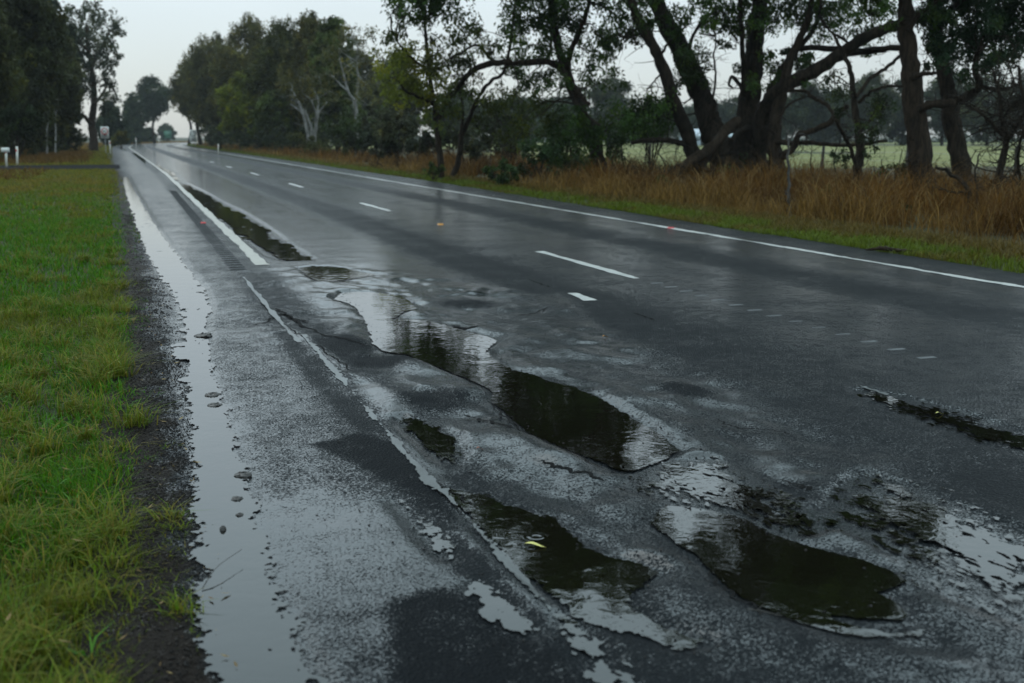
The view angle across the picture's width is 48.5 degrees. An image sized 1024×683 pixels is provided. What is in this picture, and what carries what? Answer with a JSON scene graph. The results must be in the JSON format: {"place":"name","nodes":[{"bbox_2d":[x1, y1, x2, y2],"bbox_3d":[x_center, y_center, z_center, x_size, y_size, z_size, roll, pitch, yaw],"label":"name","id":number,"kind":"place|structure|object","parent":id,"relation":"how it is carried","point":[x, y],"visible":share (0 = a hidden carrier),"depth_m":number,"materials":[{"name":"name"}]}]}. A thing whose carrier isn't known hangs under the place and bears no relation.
{"place":"outdoors","nodes":[
{"label":"outdoors","id":0,"kind":"place"},
{"bbox_2d":[0,165,119,169],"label":"driveway","id":1,"kind":"structure","parent":0,"point":[3,167],"depth_m":58.73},
{"bbox_2d":[0,138,1023,682],"bbox_3d":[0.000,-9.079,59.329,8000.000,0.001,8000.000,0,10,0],"label":"ground","id":2,"kind":"structure","parent":0,"point":[80,456],"depth_m":8.24,"materials":[{"name":"plant"}]},
{"bbox_2d":[0,1,35,157],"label":"verge gum","id":3,"kind":"object","parent":2,"relation":"on","point":[13,81],"visible":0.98,"depth_m":69.49,"materials":[{"name":"green plant"}]},
{"bbox_2d":[0,97,44,158],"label":"shrub","id":4,"kind":"object","parent":2,"relation":"on","point":[16,119],"visible":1,"depth_m":68.68,"materials":[{"name":"green plant"}]},
{"bbox_2d":[0,0,75,155],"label":"verge gum","id":5,"kind":"object","parent":2,"relation":"on","point":[39,25],"visible":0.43,"depth_m":80.76,"materials":[{"name":"green plant"}]},
{"bbox_2d":[0,148,94,180],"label":"dry grass","id":6,"kind":"structure","parent":2,"relation":"on","point":[61,155],"depth_m":68.05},
{"bbox_2d":[14,30,85,152],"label":"verge gum","id":7,"kind":"object","parent":2,"relation":"on","point":[69,106],"visible":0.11,"depth_m":95.34,"materials":[{"name":"green plant"}]},
{"bbox_2d":[44,0,84,62],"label":"verge gum","id":8,"kind":"object","parent":2,"relation":"on","point":[55,3],"visible":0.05,"depth_m":114.29,"materials":[{"name":"green plant"}]},
{"bbox_2d":[56,98,84,151],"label":"verge gum","id":9,"kind":"object","parent":2,"relation":"on","point":[66,146],"visible":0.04,"depth_m":108.08,"materials":[{"name":"green plant"}]},
{"bbox_2d":[0,366,144,658],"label":"broadleaf weeds","id":10,"kind":"object","parent":2,"relation":"on","point":[92,645],"visible":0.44,"depth_m":5.05,"materials":[{"name":"green plant"}]},
{"bbox_2d":[69,128,88,150],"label":"shrub","id":11,"kind":"object","parent":2,"relation":"on","point":[78,138],"visible":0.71,"depth_m":109.78,"materials":[{"name":"green plant"}]},
{"bbox_2d":[62,0,126,150],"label":"river gum","id":12,"kind":"object","parent":2,"relation":"on","point":[83,38],"visible":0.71,"depth_m":118.78,"materials":[{"name":"green plant"}]},
{"bbox_2d":[0,144,201,682],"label":"verge grass","id":13,"kind":"structure","parent":2,"relation":"on","point":[47,191],"depth_m":7.52,"materials":[{"name":"plant"}]},
{"bbox_2d":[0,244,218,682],"bbox_3d":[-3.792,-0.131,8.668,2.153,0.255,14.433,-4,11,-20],"label":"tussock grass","id":14,"kind":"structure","parent":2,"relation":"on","point":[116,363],"depth_m":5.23,"materials":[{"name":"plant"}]},
{"bbox_2d":[95,99,128,145],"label":"distant gum","id":15,"kind":"object","parent":2,"relation":"on","point":[113,123],"visible":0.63,"depth_m":185.58,"materials":[{"name":"green plant"}]},
{"bbox_2d":[1,268,236,673],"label":"leaf litter","id":16,"kind":"object","parent":2,"relation":"on","point":[9,616],"visible":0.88,"depth_m":4.59,"materials":[{"name":"brown plant"}]},
{"bbox_2d":[120,91,150,143],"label":"distant gum","id":17,"kind":"object","parent":2,"relation":"on","point":[133,116],"visible":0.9,"depth_m":263.74,"materials":[{"name":"green plant"}]},
{"bbox_2d":[134,73,173,142],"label":"distant gum","id":18,"kind":"object","parent":2,"relation":"on","point":[154,101],"visible":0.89,"depth_m":276.55,"materials":[{"name":"green plant"}]},
{"bbox_2d":[167,50,210,144],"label":"gum tree","id":19,"kind":"object","parent":2,"relation":"on","point":[183,109],"visible":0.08,"depth_m":195.83,"materials":[{"name":"green plant"}]},
{"bbox_2d":[173,31,236,144],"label":"gum tree","id":20,"kind":"object","parent":2,"relation":"on","point":[198,80],"visible":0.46,"depth_m":173.94,"materials":[{"name":"green plant"}]},
{"bbox_2d":[197,123,234,148],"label":"shrub","id":21,"kind":"object","parent":2,"relation":"on","point":[219,140],"visible":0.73,"depth_m":137.38,"materials":[{"name":"green plant"}]},
{"bbox_2d":[213,70,258,147],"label":"gum tree","id":22,"kind":"object","parent":2,"relation":"on","point":[240,119],"visible":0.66,"depth_m":128.13,"materials":[{"name":"green plant"}]},
{"bbox_2d":[202,11,273,144],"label":"gum tree","id":23,"kind":"object","parent":2,"relation":"on","point":[231,63],"visible":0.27,"depth_m":150.09,"materials":[{"name":"green plant"}]},
{"bbox_2d":[223,121,254,149],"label":"shrub","id":24,"kind":"object","parent":2,"relation":"on","point":[245,139],"visible":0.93,"depth_m":122.42,"materials":[{"name":"green plant"}]},
{"bbox_2d":[252,120,280,150],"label":"shrub","id":25,"kind":"object","parent":2,"relation":"on","point":[263,139],"visible":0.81,"depth_m":112.74,"materials":[{"name":"green plant"}]},
{"bbox_2d":[241,13,298,147],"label":"gum tree","id":26,"kind":"object","parent":2,"relation":"on","point":[279,37],"visible":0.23,"depth_m":126.75,"materials":[{"name":"green plant"}]},
{"bbox_2d":[248,87,298,150],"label":"gum tree","id":27,"kind":"object","parent":2,"relation":"on","point":[271,105],"visible":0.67,"depth_m":114.85,"materials":[{"name":"green plant"}]},
{"bbox_2d":[269,125,305,152],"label":"shrub","id":28,"kind":"object","parent":2,"relation":"on","point":[287,135],"visible":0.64,"depth_m":107.63,"materials":[{"name":"green plant"}]},
{"bbox_2d":[272,58,341,146],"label":"white gum","id":29,"kind":"object","parent":2,"relation":"on","point":[315,86],"visible":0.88,"depth_m":93.27,"materials":[{"name":"green plant"}]},
{"bbox_2d":[288,132,331,155],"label":"shrub","id":30,"kind":"object","parent":2,"relation":"on","point":[309,143],"visible":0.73,"depth_m":89.96,"materials":[{"name":"green plant"}]},
{"bbox_2d":[274,8,347,143],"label":"gum tree","id":31,"kind":"object","parent":2,"relation":"on","point":[308,29],"visible":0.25,"depth_m":113.70,"materials":[{"name":"green plant"}]},
{"bbox_2d":[309,120,351,153],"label":"shrub","id":32,"kind":"object","parent":2,"relation":"on","point":[322,136],"visible":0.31,"depth_m":98.01,"materials":[{"name":"green plant"}]},
{"bbox_2d":[307,15,368,150],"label":"gum tree","id":33,"kind":"object","parent":2,"relation":"on","point":[332,110],"visible":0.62,"depth_m":103.51,"materials":[{"name":"green plant"}]},
{"bbox_2d":[313,22,391,157],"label":"pale gum","id":34,"kind":"object","parent":2,"relation":"on","point":[357,64],"visible":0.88,"depth_m":84.41,"materials":[{"name":"green plant"}]},
{"bbox_2d":[321,103,395,158],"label":"shrub","id":35,"kind":"object","parent":2,"relation":"on","point":[355,144],"visible":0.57,"depth_m":80.32,"materials":[{"name":"green plant"}]},
{"bbox_2d":[347,50,378,145],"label":"gum tree","id":36,"kind":"object","parent":2,"relation":"on","point":[366,70],"visible":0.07,"depth_m":144.98,"materials":[{"name":"green plant"}]},
{"bbox_2d":[361,131,402,157],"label":"shrub","id":37,"kind":"object","parent":2,"relation":"on","point":[370,138],"visible":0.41,"depth_m":73.26,"materials":[{"name":"green plant"}]},
{"bbox_2d":[377,138,401,160],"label":"shrub","id":38,"kind":"object","parent":2,"relation":"on","point":[386,145],"visible":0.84,"depth_m":60.92,"materials":[{"name":"green plant"}]},
{"bbox_2d":[358,51,430,150],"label":"gum tree","id":39,"kind":"object","parent":2,"relation":"on","point":[377,100],"visible":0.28,"depth_m":125.33,"materials":[{"name":"green plant"}]},
{"bbox_2d":[374,107,417,159],"bbox_3d":[-6.274,-10.908,60.871,2.561,3.197,1.576,3,11,17],"label":"shrub","id":40,"kind":"object","parent":2,"relation":"on","point":[393,125],"visible":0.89,"depth_m":60.62,"materials":[{"name":"green plant"}]},
{"bbox_2d":[355,106,447,167],"bbox_3d":[-5.195,-9.619,53.557,4.870,5.077,4.934,0,10,0],"label":"bush","id":41,"kind":"object","parent":2,"relation":"on","point":[400,142],"visible":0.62,"depth_m":54.19,"materials":[{"name":"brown plant"}]},
{"bbox_2d":[405,130,446,159],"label":"shrub","id":42,"kind":"object","parent":2,"relation":"on","point":[424,146],"visible":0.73,"depth_m":56.77,"materials":[{"name":"green plant"}]},
{"bbox_2d":[368,0,485,177],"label":"young gum","id":43,"kind":"object","parent":2,"relation":"on","point":[403,58],"visible":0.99,"depth_m":40.58,"materials":[{"name":"green plant"}]},
{"bbox_2d":[421,160,445,180],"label":"shrub","id":44,"kind":"object","parent":2,"relation":"on","point":[432,169],"visible":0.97,"depth_m":39.58,"materials":[{"name":"green plant"}]},
{"bbox_2d":[413,0,524,175],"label":"leaning gum","id":45,"kind":"object","parent":2,"relation":"on","point":[492,61],"visible":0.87,"depth_m":41.64,"materials":[{"name":"green plant"}]},
{"bbox_2d":[449,127,489,168],"bbox_3d":[-1.868,-8.603,51.125,1.554,2.096,1.715,-7,12,-33],"label":"shrub","id":46,"kind":"object","parent":2,"relation":"on","point":[471,150],"visible":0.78,"depth_m":51.07,"materials":[{"name":"green plant"}]},
{"bbox_2d":[458,115,500,160],"bbox_3d":[-1.740,-11.143,62.980,2.829,2.920,2.404,-2,10,-12],"label":"shrub","id":47,"kind":"object","parent":2,"relation":"on","point":[486,138],"visible":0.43,"depth_m":62.50,"materials":[{"name":"green plant"}]},
{"bbox_2d":[481,156,520,184],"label":"shrub","id":48,"kind":"object","parent":2,"relation":"on","point":[502,177],"visible":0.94,"depth_m":35.38,"materials":[{"name":"green plant"}]},
{"bbox_2d":[479,88,536,160],"bbox_3d":[-0.087,-10.239,55.022,3.386,3.945,2.443,8,13,36],"label":"shrub","id":49,"kind":"object","parent":2,"relation":"on","point":[491,122],"visible":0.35,"depth_m":54.58,"materials":[{"name":"green plant"}]},
{"bbox_2d":[0,141,1023,251],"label":"dry grass","id":50,"kind":"structure","parent":2,"relation":"on","point":[981,227],"depth_m":24.86,"materials":[{"name":"plant"}]},
{"bbox_2d":[514,135,563,182],"bbox_3d":[0.881,-5.952,37.508,1.673,1.710,1.423,0,10,0],"label":"shrub","id":51,"kind":"object","parent":2,"relation":"on","point":[545,153],"visible":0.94,"depth_m":37.34,"materials":[{"name":"green plant"}]},
{"bbox_2d":[490,0,649,171],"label":"broken gum","id":52,"kind":"object","parent":2,"relation":"on","point":[554,14],"visible":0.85,"depth_m":42.49,"materials":[{"name":"green plant"}]},
{"bbox_2d":[527,90,614,154],"bbox_3d":[2.492,-9.111,49.304,3.843,3.754,2.602,0,10,0],"label":"shrub","id":53,"kind":"object","parent":2,"relation":"on","point":[562,108],"visible":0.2,"depth_m":48.87,"materials":[{"name":"green plant"}]},
{"bbox_2d":[557,151,588,173],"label":"shrub","id":54,"kind":"object","parent":2,"relation":"on","point":[565,157],"visible":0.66,"depth_m":39.46,"materials":[{"name":"green plant"}]},
{"bbox_2d":[187,142,1023,273],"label":"roadside grass","id":55,"kind":"structure","parent":2,"relation":"on","point":[954,249],"depth_m":19.34,"materials":[{"name":"plant"}]},
{"bbox_2d":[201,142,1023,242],"bbox_3d":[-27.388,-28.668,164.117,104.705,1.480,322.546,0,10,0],"label":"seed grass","id":56,"kind":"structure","parent":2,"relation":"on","point":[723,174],"depth_m":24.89,"materials":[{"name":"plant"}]},
{"bbox_2d":[582,117,694,178],"bbox_3d":[4.622,-6.369,40.123,3.926,3.246,3.105,-8,13,-38],"label":"dead brush","id":57,"kind":"object","parent":2,"relation":"on","point":[637,152],"visible":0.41,"depth_m":40.13,"materials":[{"name":"brown plant"}]},
{"bbox_2d":[635,96,671,170],"bbox_3d":[5.793,-8.415,46.469,2.029,3.364,1.996,0,10,0],"label":"shrub","id":58,"kind":"object","parent":2,"relation":"on","point":[648,151],"visible":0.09,"depth_m":46.29,"materials":[{"name":"green plant"}]},
{"bbox_2d":[591,0,748,179],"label":"twin gum","id":59,"kind":"object","parent":2,"relation":"on","point":[693,79],"visible":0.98,"depth_m":40.32,"materials":[{"name":"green plant"}]},
{"bbox_2d":[634,116,746,182],"bbox_3d":[5.880,-6.313,39.267,4.373,2.879,2.519,0,10,0],"label":"fallen limb","id":60,"kind":"object","parent":2,"relation":"on","point":[705,153],"visible":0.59,"depth_m":39.17,"materials":[{"name":"wood"}]},
{"bbox_2d":[416,109,1022,142],"bbox_3d":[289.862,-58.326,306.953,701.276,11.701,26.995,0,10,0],"label":"wood","id":61,"kind":"object","parent":2,"relation":"on","point":[890,140],"visible":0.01,"depth_m":304.48,"materials":[{"name":"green plant"}]},
{"bbox_2d":[427,143,1017,184],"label":"wire fence","id":62,"kind":"object","parent":2,"relation":"on","point":[823,153],"visible":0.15,"depth_m":42.65,"materials":[{"name":"metal"}]},
{"bbox_2d":[781,124,805,216],"bbox_3d":[5.335,-3.240,21.830,0.507,2.019,0.280,6,12,29],"label":"bare sapling","id":63,"kind":"object","parent":2,"relation":"on","point":[788,175],"visible":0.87,"depth_m":21.84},
{"bbox_2d":[751,0,887,178],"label":"forked tree","id":64,"kind":"object","parent":2,"relation":"on","point":[774,141],"visible":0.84,"depth_m":40.34,"materials":[{"name":"brown plant"}]},
{"bbox_2d":[715,0,952,176],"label":"spreading gum","id":65,"kind":"object","parent":2,"relation":"on","point":[754,58],"visible":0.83,"depth_m":40.86,"materials":[{"name":"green plant"}]},
{"bbox_2d":[818,23,907,189],"bbox_3d":[8.999,-5.855,29.408,2.243,4.792,2.552,2,10,10],"label":"scrubby tree","id":66,"kind":"object","parent":2,"relation":"on","point":[860,137],"visible":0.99,"depth_m":29.48,"materials":[{"name":"green plant"}]},
{"bbox_2d":[838,0,963,191],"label":"straight gum","id":67,"kind":"object","parent":2,"relation":"on","point":[915,107],"visible":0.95,"depth_m":30.40,"materials":[{"name":"brown plant"}]},
{"bbox_2d":[878,135,986,190],"bbox_3d":[11.627,-4.597,30.836,2.664,1.982,3.203,9,14,42],"label":"dead brush","id":68,"kind":"object","parent":2,"relation":"on","point":[914,163],"visible":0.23,"depth_m":30.20,"materials":[{"name":"brown plant"}]},
{"bbox_2d":[928,147,1001,217],"bbox_3d":[8.800,-2.992,22.085,1.106,1.630,1.112,9,13,40],"label":"bare sapling","id":69,"kind":"object","parent":2,"relation":"on","point":[957,177],"visible":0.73,"depth_m":22.06,"materials":[{"name":"brown plant"}]},
{"bbox_2d":[914,0,1023,191],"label":"leafy gum","id":70,"kind":"object","parent":2,"relation":"on","point":[1004,16],"visible":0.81,"depth_m":31.00,"materials":[{"name":"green plant"}]},
{"bbox_2d":[919,23,1023,202],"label":"bush","id":71,"kind":"object","parent":2,"relation":"on","point":[1003,132],"visible":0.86,"depth_m":24.43,"materials":[{"name":"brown plant"}]},
{"bbox_2d":[58,0,1023,137],"label":"sky","id":72,"kind":"structure","parent":0,"point":[158,33],"materials":[{"name":"white"}]},
{"bbox_2d":[78,142,1023,682],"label":"road","id":73,"kind":"structure","parent":0,"point":[698,360],"depth_m":6.21,"materials":[{"name":"asphalt"}]},
{"bbox_2d":[110,214,221,682],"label":"shoulder gravel","id":74,"kind":"structure","parent":73,"relation":"on","point":[186,663],"depth_m":5.10,"materials":[{"name":"gravel"}]},
{"bbox_2d":[170,191,246,269],"bbox_3d":[-6.383,-2.550,22.659,0.190,0.009,20.610,-3,11,-18],"label":"rumble strip","id":75,"kind":"object","parent":73,"relation":"on","point":[194,218],"visible":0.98,"depth_m":18.15,"materials":[{"name":"asphalt"}]},
{"bbox_2d":[157,168,269,264],"bbox_3d":[-10.279,-4.791,35.149,0.227,0.007,46.250,-3,11,-18],"label":"edge line","id":76,"kind":"object","parent":73,"relation":"on","point":[255,258],"visible":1,"depth_m":18.35,"materials":[{"name":"paint"}]},
{"bbox_2d":[123,177,328,682],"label":"puddle","id":77,"kind":"object","parent":73,"relation":"on","point":[245,623],"visible":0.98,"depth_m":4.33,"materials":[{"name":"grey liquid"}]},
{"bbox_2d":[178,184,312,260],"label":"puddle","id":78,"kind":"object","parent":73,"relation":"on","point":[256,234],"visible":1,"depth_m":19.04,"materials":[{"name":"black liquid"}]},
{"bbox_2d":[243,277,301,341],"bbox_3d":[-2.243,-0.350,10.368,0.060,0.024,4.300,-3,11,-18],"label":"worn line","id":79,"kind":"object","parent":73,"relation":"on","point":[271,311],"visible":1,"depth_m":9.95,"materials":[{"name":"paint"}]},
{"bbox_2d":[300,266,374,280],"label":"puddle","id":80,"kind":"object","parent":73,"relation":"on","point":[325,273],"visible":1,"depth_m":12.76,"materials":[{"name":"black liquid"}]},
{"bbox_2d":[300,334,440,488],"bbox_3d":[-0.956,0.291,6.796,0.075,0.025,4.000,-3,11,-18],"label":"worn line","id":81,"kind":"object","parent":73,"relation":"on","point":[426,479],"visible":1,"depth_m":5.71,"materials":[{"name":"paint"}]},
{"bbox_2d":[399,499,455,558],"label":"puddle","id":82,"kind":"object","parent":73,"relation":"on","point":[437,540],"visible":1,"depth_m":4.33,"materials":[{"name":"black liquid"}]},
{"bbox_2d":[399,417,461,464],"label":"puddle","id":83,"kind":"object","parent":73,"relation":"on","point":[425,433],"visible":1,"depth_m":5.79,"materials":[{"name":"black liquid"}]},
{"bbox_2d":[464,579,539,634],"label":"puddle","id":84,"kind":"object","parent":73,"relation":"on","point":[508,616],"visible":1,"depth_m":3.67,"materials":[{"name":"black liquid"}]},
{"bbox_2d":[334,292,679,470],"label":"puddle","id":85,"kind":"object","parent":73,"relation":"on","point":[581,422],"visible":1,"depth_m":6.78,"materials":[{"name":"black liquid"}]},
{"bbox_2d":[438,488,592,654],"bbox_3d":[-0.036,0.778,4.143,0.052,0.004,1.700,-3,11,-18],"label":"worn line","id":86,"kind":"object","parent":73,"relation":"on","point":[509,564],"visible":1,"depth_m":4.09,"materials":[{"name":"paint"}]},
{"bbox_2d":[441,487,703,649],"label":"puddle","id":87,"kind":"object","parent":73,"relation":"on","point":[599,583],"visible":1,"depth_m":4.03,"materials":[{"name":"black liquid"}]},
{"bbox_2d":[535,251,637,277],"bbox_3d":[0.857,-0.943,13.719,0.144,0.005,3.100,-3,11,-18],"label":"dash","id":88,"kind":"object","parent":73,"relation":"on","point":[597,267],"visible":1,"depth_m":13.50,"materials":[{"name":"paint"}]},
{"bbox_2d":[552,613,633,682],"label":"puddle","id":89,"kind":"object","parent":73,"relation":"on","point":[602,673],"visible":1,"depth_m":3.37,"materials":[{"name":"black liquid"}]},
{"bbox_2d":[195,266,1016,682],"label":"asphalt crumbs","id":90,"kind":"object","parent":73,"relation":"on","point":[643,506],"visible":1,"depth_m":4.53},
{"bbox_2d":[284,163,1023,287],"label":"edge line","id":91,"kind":"object","parent":73,"relation":"on","point":[971,278],"visible":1,"depth_m":15.97,"materials":[{"name":"paint"}]},
{"bbox_2d":[619,456,840,543],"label":"puddle","id":92,"kind":"object","parent":73,"relation":"on","point":[690,477],"visible":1,"depth_m":4.91,"materials":[{"name":"black liquid"}]},
{"bbox_2d":[650,506,924,636],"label":"puddle","id":93,"kind":"object","parent":73,"relation":"on","point":[791,579],"visible":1,"depth_m":3.99,"materials":[{"name":"black liquid"}]},
{"bbox_2d":[796,473,1023,619],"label":"puddle","id":94,"kind":"object","parent":73,"relation":"on","point":[898,511],"visible":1,"depth_m":4.35,"materials":[{"name":"black liquid"}]},
{"bbox_2d":[857,390,1023,450],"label":"puddle","id":95,"kind":"object","parent":73,"relation":"on","point":[990,433],"visible":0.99,"depth_m":6.09,"materials":[{"name":"black liquid"}]},
{"bbox_2d":[329,142,1023,168],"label":"paddock","id":96,"kind":"structure","parent":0,"point":[942,151],"depth_m":101.34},
{"bbox_2d":[420,90,490,134],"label":"paddock tree","id":97,"kind":"object","parent":96,"relation":"on","point":[467,105],"visible":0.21,"depth_m":178.88,"materials":[{"name":"green plant"}]},
{"bbox_2d":[487,93,545,144],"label":"paddock tree","id":98,"kind":"object","parent":96,"relation":"on","point":[536,120],"visible":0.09,"depth_m":184.39,"materials":[{"name":"green plant"}]},
{"bbox_2d":[539,89,597,137],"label":"paddock tree","id":99,"kind":"object","parent":96,"relation":"on","point":[558,97],"visible":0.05,"depth_m":194.63,"materials":[{"name":"green plant"}]},
{"bbox_2d":[582,71,640,145],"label":"paddock tree","id":100,"kind":"object","parent":96,"relation":"on","point":[598,95],"visible":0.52,"depth_m":203.03,"materials":[{"name":"green plant"}]},
{"bbox_2d":[716,95,737,124],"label":"paddock tree","id":101,"kind":"object","parent":96,"relation":"on","point":[730,111],"visible":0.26,"depth_m":228.77,"materials":[{"name":"green plant"}]},
{"bbox_2d":[782,78,845,145],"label":"paddock tree","id":102,"kind":"object","parent":96,"relation":"on","point":[807,112],"visible":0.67,"depth_m":194.34,"materials":[{"name":"green plant"}]},
{"bbox_2d":[815,86,854,142],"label":"paddock tree","id":103,"kind":"object","parent":96,"relation":"on","point":[828,131],"visible":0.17,"depth_m":218.68,"materials":[{"name":"green plant"}]},
{"bbox_2d":[842,69,900,145],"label":"paddock tree","id":104,"kind":"object","parent":96,"relation":"on","point":[875,82],"visible":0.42,"depth_m":198.77,"materials":[{"name":"green plant"}]},
{"bbox_2d":[877,79,929,145],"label":"paddock tree","id":105,"kind":"object","parent":96,"relation":"on","point":[899,130],"visible":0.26,"depth_m":210.39,"materials":[{"name":"green plant"}]},
{"bbox_2d":[923,69,964,145],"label":"paddock tree","id":106,"kind":"object","parent":96,"relation":"on","point":[935,121],"visible":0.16,"depth_m":193.82,"materials":[{"name":"green plant"}]},
{"bbox_2d":[956,65,1023,145],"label":"paddock tree","id":107,"kind":"object","parent":96,"relation":"on","point":[978,136],"visible":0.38,"depth_m":184.31,"materials":[{"name":"green plant"}]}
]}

